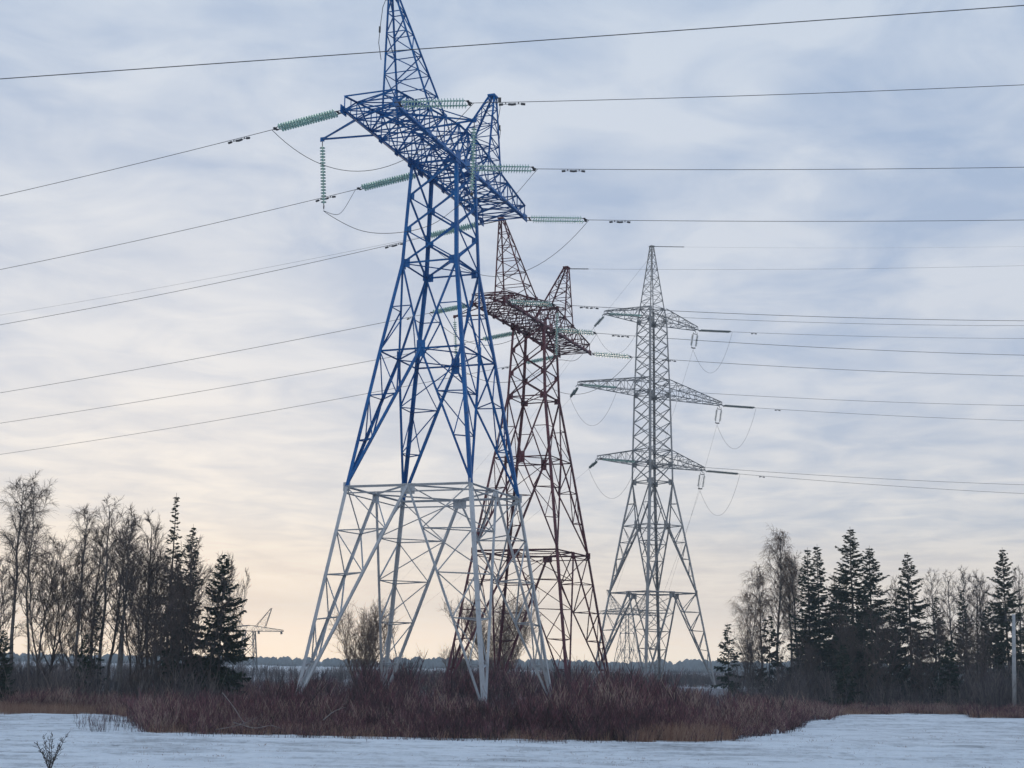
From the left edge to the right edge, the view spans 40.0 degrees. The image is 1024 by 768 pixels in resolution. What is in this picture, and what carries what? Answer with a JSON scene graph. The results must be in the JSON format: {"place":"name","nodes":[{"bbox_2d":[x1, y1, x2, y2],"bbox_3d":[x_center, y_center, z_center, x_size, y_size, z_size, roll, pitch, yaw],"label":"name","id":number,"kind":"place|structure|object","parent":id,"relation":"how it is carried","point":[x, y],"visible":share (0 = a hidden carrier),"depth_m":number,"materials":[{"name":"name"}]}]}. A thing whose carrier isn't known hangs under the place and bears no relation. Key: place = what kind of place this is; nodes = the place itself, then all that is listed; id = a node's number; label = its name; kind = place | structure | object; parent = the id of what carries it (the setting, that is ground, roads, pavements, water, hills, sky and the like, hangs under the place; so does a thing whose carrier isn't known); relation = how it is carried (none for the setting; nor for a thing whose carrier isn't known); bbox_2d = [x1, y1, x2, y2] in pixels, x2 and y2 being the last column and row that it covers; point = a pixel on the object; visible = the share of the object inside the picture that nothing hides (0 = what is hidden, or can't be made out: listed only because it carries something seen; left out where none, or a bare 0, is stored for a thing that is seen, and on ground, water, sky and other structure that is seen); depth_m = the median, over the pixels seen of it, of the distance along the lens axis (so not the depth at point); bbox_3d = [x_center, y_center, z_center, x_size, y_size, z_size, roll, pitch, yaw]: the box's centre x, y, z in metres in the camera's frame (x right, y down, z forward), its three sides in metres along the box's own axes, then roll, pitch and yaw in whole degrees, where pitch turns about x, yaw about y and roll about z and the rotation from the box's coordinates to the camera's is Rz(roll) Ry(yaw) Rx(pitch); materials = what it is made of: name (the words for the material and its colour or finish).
{"place":"outdoors","nodes":[
{"label":"outdoors","id":0,"kind":"place"},
{"bbox_2d":[0,661,1023,767],"bbox_3d":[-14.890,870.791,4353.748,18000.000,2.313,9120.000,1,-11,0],"label":"ground","id":1,"kind":"structure","parent":0,"point":[18,749],"depth_m":52.97,"materials":[{"name":"snow"}]},
{"bbox_2d":[0,629,18,701],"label":"spruce tree","id":2,"kind":"object","parent":1,"relation":"on","point":[8,669],"visible":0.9,"depth_m":86.18,"materials":[{"name":"green plant"}]},
{"bbox_2d":[0,557,38,682],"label":"bare tree","id":3,"kind":"object","parent":1,"relation":"on","point":[3,600],"visible":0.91,"depth_m":91.30,"materials":[{"name":"brown plant"}]},
{"bbox_2d":[0,474,55,690],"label":"birch tree","id":4,"kind":"object","parent":1,"relation":"on","point":[17,486],"visible":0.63,"depth_m":103.14,"materials":[{"name":"brown plant"}]},
{"bbox_2d":[3,469,84,693],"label":"birch tree","id":5,"kind":"object","parent":1,"relation":"on","point":[57,551],"visible":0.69,"depth_m":98.94,"materials":[{"name":"brown plant"}]},
{"bbox_2d":[34,732,67,767],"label":"weed plant","id":6,"kind":"object","parent":1,"relation":"on","point":[50,762],"visible":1,"depth_m":39.44,"materials":[{"name":"brown plant"}]},
{"bbox_2d":[2,523,102,695],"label":"bare tree","id":7,"kind":"object","parent":1,"relation":"on","point":[50,622],"visible":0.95,"depth_m":93.67,"materials":[{"name":"brown plant"}]},
{"bbox_2d":[34,558,116,687],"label":"bare tree","id":8,"kind":"object","parent":1,"relation":"on","point":[85,624],"visible":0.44,"depth_m":106.24,"materials":[{"name":"brown plant"}]},
{"bbox_2d":[74,634,93,695],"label":"spruce tree","id":9,"kind":"object","parent":1,"relation":"on","point":[85,659],"visible":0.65,"depth_m":90.09,"materials":[{"name":"green plant"}]},
{"bbox_2d":[60,504,112,689],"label":"birch tree","id":10,"kind":"object","parent":1,"relation":"on","point":[84,542],"visible":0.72,"depth_m":105.18,"materials":[{"name":"brown plant"}]},
{"bbox_2d":[81,596,106,692],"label":"spruce tree","id":11,"kind":"object","parent":1,"relation":"on","point":[97,650],"visible":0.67,"depth_m":94.30,"materials":[{"name":"green plant"}]},
{"bbox_2d":[67,578,121,687],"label":"bare tree","id":12,"kind":"object","parent":1,"relation":"on","point":[90,620],"visible":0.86,"depth_m":92.46,"materials":[{"name":"brown plant"}]},
{"bbox_2d":[79,525,122,674],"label":"bare tree","id":13,"kind":"object","parent":1,"relation":"on","point":[103,541],"visible":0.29,"depth_m":114.71,"materials":[{"name":"brown plant"}]},
{"bbox_2d":[86,495,136,692],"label":"birch tree","id":14,"kind":"object","parent":1,"relation":"on","point":[106,567],"visible":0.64,"depth_m":108.90,"materials":[{"name":"brown plant"}]},
{"bbox_2d":[98,513,144,692],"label":"bare tree","id":15,"kind":"object","parent":1,"relation":"on","point":[115,630],"visible":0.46,"depth_m":116.80,"materials":[{"name":"brown plant"}]},
{"bbox_2d":[100,524,145,696],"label":"birch tree","id":16,"kind":"object","parent":1,"relation":"on","point":[122,652],"visible":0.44,"depth_m":102.91,"materials":[{"name":"brown plant"}]},
{"bbox_2d":[104,502,145,693],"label":"birch tree","id":17,"kind":"object","parent":1,"relation":"on","point":[119,650],"visible":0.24,"depth_m":120.86,"materials":[{"name":"brown plant"}]},
{"bbox_2d":[86,515,187,698],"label":"bare tree","id":18,"kind":"object","parent":1,"relation":"on","point":[150,566],"visible":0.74,"depth_m":96.49,"materials":[{"name":"brown plant"}]},
{"bbox_2d":[120,572,181,704],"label":"bare tree","id":19,"kind":"object","parent":1,"relation":"on","point":[134,608],"visible":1,"depth_m":88.65,"materials":[{"name":"brown plant"}]},
{"bbox_2d":[121,550,181,687],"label":"bare tree","id":20,"kind":"object","parent":1,"relation":"on","point":[151,620],"visible":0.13,"depth_m":105.95,"materials":[{"name":"brown plant"}]},
{"bbox_2d":[127,507,177,682],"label":"bare tree","id":21,"kind":"object","parent":1,"relation":"on","point":[155,536],"visible":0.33,"depth_m":110.69,"materials":[{"name":"brown plant"}]},
{"bbox_2d":[132,542,176,700],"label":"bare tree","id":22,"kind":"object","parent":1,"relation":"on","point":[148,557],"visible":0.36,"depth_m":98.63,"materials":[{"name":"brown plant"}]},
{"bbox_2d":[137,582,193,696],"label":"bare tree","id":23,"kind":"object","parent":1,"relation":"on","point":[168,630],"visible":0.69,"depth_m":90.12,"materials":[{"name":"brown plant"}]},
{"bbox_2d":[144,493,188,695],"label":"spruce tree","id":24,"kind":"object","parent":1,"relation":"on","point":[173,537],"visible":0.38,"depth_m":109.44,"materials":[{"name":"green plant"}]},
{"bbox_2d":[157,524,208,691],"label":"spruce tree","id":25,"kind":"object","parent":1,"relation":"on","point":[196,573],"visible":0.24,"depth_m":104.69,"materials":[{"name":"green plant"}]},
{"bbox_2d":[142,530,224,695],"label":"bare tree","id":26,"kind":"object","parent":1,"relation":"on","point":[189,597],"visible":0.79,"depth_m":94.46,"materials":[{"name":"brown plant"}]},
{"bbox_2d":[165,559,239,698],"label":"bare tree","id":27,"kind":"object","parent":1,"relation":"on","point":[189,657],"visible":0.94,"depth_m":94.06,"materials":[{"name":"brown plant"}]},
{"bbox_2d":[170,554,254,698],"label":"spruce tree","id":28,"kind":"object","parent":1,"relation":"on","point":[234,657],"visible":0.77,"depth_m":96.10,"materials":[{"name":"green plant"}]},
{"bbox_2d":[201,552,241,656],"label":"bare tree","id":29,"kind":"object","parent":1,"relation":"on","point":[215,588],"visible":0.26,"depth_m":112.90,"materials":[{"name":"brown plant"}]},
{"bbox_2d":[219,556,251,685],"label":"bare tree","id":30,"kind":"object","parent":1,"relation":"on","point":[244,587],"visible":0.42,"depth_m":110.73,"materials":[{"name":"brown plant"}]},
{"bbox_2d":[218,608,283,669],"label":"lattice tower","id":31,"kind":"structure","parent":1,"relation":"on","point":[255,644],"depth_m":491.86,"materials":[{"name":"metal"}]},
{"bbox_2d":[326,597,401,678],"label":"bare bush","id":32,"kind":"object","parent":1,"relation":"on","point":[369,642],"visible":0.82,"depth_m":146.99,"materials":[{"name":"brown plant"}]},
{"bbox_2d":[296,0,551,717],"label":"lattice tower","id":33,"kind":"structure","parent":1,"relation":"on","point":[451,157],"depth_m":96.36,"materials":[{"name":"metal"}]},
{"bbox_2d":[273,109,340,130],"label":"insulator string","id":34,"kind":"object","parent":33,"relation":"attached to","point":[304,121],"visible":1,"depth_m":90.19,"materials":[{"name":"green glass"}]},
{"bbox_2d":[1,129,272,195],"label":"power line","id":35,"kind":"object","parent":34,"relation":"attached to","point":[238,140],"visible":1,"depth_m":93.84,"materials":[{"name":"metal"}]},
{"bbox_2d":[320,141,325,208],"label":"insulator string","id":36,"kind":"object","parent":33,"relation":"hanging from","point":[323,175],"visible":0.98,"depth_m":94.02,"materials":[{"name":"green glass"}]},
{"bbox_2d":[357,172,418,190],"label":"insulator string","id":37,"kind":"object","parent":33,"relation":"attached to","point":[389,181],"visible":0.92,"depth_m":101.35,"materials":[{"name":"green glass"}]},
{"bbox_2d":[0,189,356,269],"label":"power line","id":38,"kind":"object","parent":37,"relation":"attached to","point":[199,226],"visible":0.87,"depth_m":106.88,"materials":[{"name":"metal"}]},
{"bbox_2d":[394,98,471,109],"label":"insulator string","id":39,"kind":"object","parent":33,"relation":"attached to","point":[438,105],"visible":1,"depth_m":87.79,"materials":[{"name":"green glass"}]},
{"bbox_2d":[481,84,1023,105],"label":"power line","id":40,"kind":"object","parent":39,"relation":"attached to","point":[509,104],"visible":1,"depth_m":86.16,"materials":[{"name":"metal"}]},
{"bbox_2d":[431,222,480,237],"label":"insulator string","id":41,"kind":"object","parent":33,"relation":"attached to","point":[439,232],"visible":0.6,"depth_m":112.43,"materials":[{"name":"green glass"}]},
{"bbox_2d":[0,237,422,324],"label":"power line","id":42,"kind":"object","parent":41,"relation":"attached to","point":[401,243],"visible":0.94,"depth_m":119.44,"materials":[{"name":"metal"}]},
{"bbox_2d":[469,122,476,196],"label":"insulator string","id":43,"kind":"object","parent":33,"relation":"hanging from","point":[472,160],"visible":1,"depth_m":90.27,"materials":[{"name":"green glass"}]},
{"bbox_2d":[467,164,536,172],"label":"insulator string","id":44,"kind":"object","parent":33,"relation":"attached to","point":[506,166],"visible":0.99,"depth_m":98.88,"materials":[{"name":"green glass"}]},
{"bbox_2d":[562,167,1023,171],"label":"power line","id":45,"kind":"object","parent":44,"relation":"attached to","point":[582,170],"visible":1,"depth_m":97.25,"materials":[{"name":"metal"}]},
{"bbox_2d":[525,215,587,223],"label":"insulator string","id":46,"kind":"object","parent":33,"relation":"attached to","point":[557,221],"visible":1,"depth_m":110.01,"materials":[{"name":"green glass"}]},
{"bbox_2d":[609,220,1001,222],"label":"power line","id":47,"kind":"object","parent":46,"relation":"attached to","point":[621,221],"visible":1,"depth_m":108.22,"materials":[{"name":"metal"}]},
{"bbox_2d":[438,644,477,683],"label":"bare bush","id":48,"kind":"object","parent":1,"relation":"on","point":[462,662],"visible":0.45,"depth_m":156.88,"materials":[{"name":"brown plant"}]},
{"bbox_2d":[439,588,542,685],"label":"bare bush","id":49,"kind":"object","parent":1,"relation":"on","point":[507,635],"visible":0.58,"depth_m":163.28,"materials":[{"name":"brown plant"}]},
{"bbox_2d":[3,652,1018,677],"bbox_3d":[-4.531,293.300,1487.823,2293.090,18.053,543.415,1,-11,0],"label":"distant forest","id":50,"kind":"object","parent":1,"relation":"on","point":[688,664],"visible":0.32,"depth_m":1293.03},
{"bbox_2d":[0,699,1022,742],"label":"dry grass","id":51,"kind":"structure","parent":1,"relation":"on","point":[666,735],"depth_m":61.34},
{"bbox_2d":[4,715,1018,767],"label":"stubble","id":52,"kind":"object","parent":1,"relation":"on","point":[523,746],"visible":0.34,"depth_m":51.66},
{"bbox_2d":[0,646,1023,743],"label":"willow thicket","id":53,"kind":"object","parent":1,"relation":"on","point":[579,705],"visible":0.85,"depth_m":70.95,"materials":[{"name":"brown plant"}]},
{"bbox_2d":[0,653,1023,709],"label":"undergrowth","id":54,"kind":"object","parent":1,"relation":"on","point":[996,694],"visible":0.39,"depth_m":117.85,"materials":[{"name":"brown plant"}]},
{"bbox_2d":[442,217,609,695],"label":"lattice tower","id":55,"kind":"structure","parent":1,"relation":"on","point":[543,327],"depth_m":142.59,"materials":[{"name":"metal"}]},
{"bbox_2d":[430,303,466,313],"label":"insulator string","id":56,"kind":"object","parent":55,"relation":"attached to","point":[449,309],"visible":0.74,"depth_m":136.44,"materials":[{"name":"green glass"}]},
{"bbox_2d":[1,313,428,392],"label":"power line","id":57,"kind":"object","parent":56,"relation":"attached to","point":[408,318],"visible":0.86,"depth_m":148.25,"materials":[{"name":"metal"}]},
{"bbox_2d":[505,299,554,306],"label":"insulator string","id":58,"kind":"object","parent":55,"relation":"attached to","point":[531,304],"visible":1,"depth_m":134.55,"materials":[{"name":"green glass"}]},
{"bbox_2d":[555,304,1015,320],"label":"power line","id":59,"kind":"object","parent":58,"relation":"attached to","point":[587,307],"visible":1,"depth_m":139.80,"materials":[{"name":"metal"}]},
{"bbox_2d":[551,327,595,335],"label":"insulator string","id":60,"kind":"object","parent":55,"relation":"attached to","point":[578,331],"visible":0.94,"depth_m":145.50,"materials":[{"name":"green glass"}]},
{"bbox_2d":[598,333,1005,354],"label":"power line","id":61,"kind":"object","parent":60,"relation":"attached to","point":[627,336],"visible":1,"depth_m":150.15,"materials":[{"name":"metal"}]},
{"bbox_2d":[599,590,655,670],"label":"lattice tower","id":62,"kind":"structure","parent":1,"relation":"on","point":[625,633],"depth_m":551.36,"materials":[{"name":"metal"}]},
{"bbox_2d":[575,245,723,688],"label":"lattice tower","id":63,"kind":"structure","parent":1,"relation":"on","point":[650,480],"depth_m":216.53,"materials":[{"name":"metal"}]},
{"bbox_2d":[711,624,745,697],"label":"spruce tree","id":64,"kind":"object","parent":1,"relation":"on","point":[724,662],"visible":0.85,"depth_m":135.27,"materials":[{"name":"green plant"}]},
{"bbox_2d":[728,647,751,694],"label":"bare tree","id":65,"kind":"object","parent":1,"relation":"on","point":[734,672],"visible":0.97,"depth_m":133.05,"materials":[{"name":"brown plant"}]},
{"bbox_2d":[721,564,776,694],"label":"birch tree","id":66,"kind":"object","parent":1,"relation":"on","point":[757,612],"visible":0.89,"depth_m":140.15,"materials":[{"name":"brown plant"}]},
{"bbox_2d":[734,625,775,693],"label":"bare tree","id":67,"kind":"object","parent":1,"relation":"on","point":[752,664],"visible":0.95,"depth_m":133.41,"materials":[{"name":"brown plant"}]},
{"bbox_2d":[750,571,774,696],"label":"birch tree","id":68,"kind":"object","parent":1,"relation":"on","point":[756,604],"visible":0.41,"depth_m":146.25,"materials":[{"name":"brown plant"}]},
{"bbox_2d":[754,614,785,696],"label":"spruce tree","id":69,"kind":"object","parent":1,"relation":"on","point":[771,655],"visible":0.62,"depth_m":143.18,"materials":[{"name":"green plant"}]},
{"bbox_2d":[745,522,808,679],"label":"birch tree","id":70,"kind":"object","parent":1,"relation":"on","point":[778,539],"visible":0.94,"depth_m":148.74,"materials":[{"name":"brown plant"}]},
{"bbox_2d":[768,557,806,665],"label":"birch tree","id":71,"kind":"object","parent":1,"relation":"on","point":[791,635],"visible":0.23,"depth_m":153.72,"materials":[{"name":"brown plant"}]},
{"bbox_2d":[772,637,804,694],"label":"bare tree","id":72,"kind":"object","parent":1,"relation":"on","point":[782,671],"visible":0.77,"depth_m":131.89,"materials":[{"name":"brown plant"}]},
{"bbox_2d":[776,550,807,665],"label":"bare tree","id":73,"kind":"object","parent":1,"relation":"on","point":[794,593],"visible":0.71,"depth_m":148.51,"materials":[{"name":"brown plant"}]},
{"bbox_2d":[784,548,832,700],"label":"spruce tree","id":74,"kind":"object","parent":1,"relation":"on","point":[812,606],"visible":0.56,"depth_m":138.15,"materials":[{"name":"green plant"}]},
{"bbox_2d":[789,547,837,684],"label":"spruce tree","id":75,"kind":"object","parent":1,"relation":"on","point":[820,580],"visible":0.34,"depth_m":142.14,"materials":[{"name":"green plant"}]},
{"bbox_2d":[823,645,863,706],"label":"spruce tree","id":76,"kind":"object","parent":1,"relation":"on","point":[841,684],"visible":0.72,"depth_m":121.27,"materials":[{"name":"green plant"}]},
{"bbox_2d":[826,603,869,690],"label":"bare tree","id":77,"kind":"object","parent":1,"relation":"on","point":[842,635],"visible":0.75,"depth_m":125.68,"materials":[{"name":"brown plant"}]},
{"bbox_2d":[808,529,904,705],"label":"spruce tree","id":78,"kind":"object","parent":1,"relation":"on","point":[842,595],"visible":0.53,"depth_m":134.19,"materials":[{"name":"green plant"}]},
{"bbox_2d":[840,548,908,700],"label":"spruce tree","id":79,"kind":"object","parent":1,"relation":"on","point":[879,602],"visible":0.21,"depth_m":138.20,"materials":[{"name":"green plant"}]},
{"bbox_2d":[857,600,914,707],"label":"bare tree","id":80,"kind":"object","parent":1,"relation":"on","point":[888,632],"visible":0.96,"depth_m":123.82,"materials":[{"name":"brown plant"}]},
{"bbox_2d":[882,575,911,644],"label":"bare tree","id":81,"kind":"object","parent":1,"relation":"on","point":[894,593],"visible":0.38,"depth_m":156.71,"materials":[{"name":"brown plant"}]},
{"bbox_2d":[884,554,946,705],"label":"spruce tree","id":82,"kind":"object","parent":1,"relation":"on","point":[903,616],"visible":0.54,"depth_m":135.88,"materials":[{"name":"green plant"}]},
{"bbox_2d":[902,638,934,703],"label":"bare tree","id":83,"kind":"object","parent":1,"relation":"on","point":[912,671],"visible":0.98,"depth_m":119.37,"materials":[{"name":"brown plant"}]},
{"bbox_2d":[905,609,949,701],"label":"bare tree","id":84,"kind":"object","parent":1,"relation":"on","point":[910,630],"visible":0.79,"depth_m":127.68,"materials":[{"name":"brown plant"}]},
{"bbox_2d":[917,568,948,681],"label":"birch tree","id":85,"kind":"object","parent":1,"relation":"on","point":[930,593],"visible":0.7,"depth_m":156.29,"materials":[{"name":"brown plant"}]},
{"bbox_2d":[927,596,951,699],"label":"spruce tree","id":86,"kind":"object","parent":1,"relation":"on","point":[935,606],"visible":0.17,"depth_m":143.86,"materials":[{"name":"green plant"}]},
{"bbox_2d":[935,569,962,658],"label":"birch tree","id":87,"kind":"object","parent":1,"relation":"on","point":[945,592],"visible":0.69,"depth_m":158.10,"materials":[{"name":"brown plant"}]},
{"bbox_2d":[934,641,967,704],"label":"spruce tree","id":88,"kind":"object","parent":1,"relation":"on","point":[952,675],"visible":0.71,"depth_m":125.37,"materials":[{"name":"green plant"}]},
{"bbox_2d":[931,607,984,687],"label":"bare tree","id":89,"kind":"object","parent":1,"relation":"on","point":[945,635],"visible":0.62,"depth_m":131.68,"materials":[{"name":"brown plant"}]},
{"bbox_2d":[944,565,981,651],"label":"birch tree","id":90,"kind":"object","parent":1,"relation":"on","point":[963,579],"visible":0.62,"depth_m":162.02,"materials":[{"name":"brown plant"}]},
{"bbox_2d":[950,588,977,694],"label":"spruce tree","id":91,"kind":"object","parent":1,"relation":"on","point":[961,605],"visible":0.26,"depth_m":146.07,"materials":[{"name":"green plant"}]},
{"bbox_2d":[958,635,992,699],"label":"bare tree","id":92,"kind":"object","parent":1,"relation":"on","point":[982,658],"visible":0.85,"depth_m":119.46,"materials":[{"name":"brown plant"}]},
{"bbox_2d":[961,573,990,663],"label":"bare tree","id":93,"kind":"object","parent":1,"relation":"on","point":[975,587],"visible":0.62,"depth_m":154.00,"materials":[{"name":"brown plant"}]},
{"bbox_2d":[952,613,1002,701],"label":"bare tree","id":94,"kind":"object","parent":1,"relation":"on","point":[973,639],"visible":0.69,"depth_m":125.68,"materials":[{"name":"brown plant"}]},
{"bbox_2d":[958,569,996,660],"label":"bare tree","id":95,"kind":"object","parent":1,"relation":"on","point":[982,583],"visible":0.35,"depth_m":159.93,"materials":[{"name":"brown plant"}]},
{"bbox_2d":[969,606,1010,701],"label":"spruce tree","id":96,"kind":"object","parent":1,"relation":"on","point":[988,614],"visible":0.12,"depth_m":138.19,"materials":[{"name":"green plant"}]},
{"bbox_2d":[971,550,1023,705],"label":"spruce tree","id":97,"kind":"object","parent":1,"relation":"on","point":[1003,645],"visible":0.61,"depth_m":132.09,"materials":[{"name":"green plant"}]},
{"bbox_2d":[1004,614,1022,706],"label":"utility pole","id":98,"kind":"object","parent":1,"relation":"on","point":[1014,689],"visible":0.95,"depth_m":112.84,"materials":[{"name":"concrete"}]},
{"bbox_2d":[1010,565,1023,651],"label":"birch tree","id":99,"kind":"object","parent":1,"relation":"on","point":[1021,596],"visible":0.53,"depth_m":158.40,"materials":[{"name":"brown plant"}]},
{"bbox_2d":[0,5,1023,78],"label":"overhead wire","id":100,"kind":"object","parent":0,"point":[515,42],"visible":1,"depth_m":66.40,"materials":[{"name":"metal"}]},
{"bbox_2d":[0,0,1023,664],"label":"sky","id":101,"kind":"structure","parent":0,"point":[265,489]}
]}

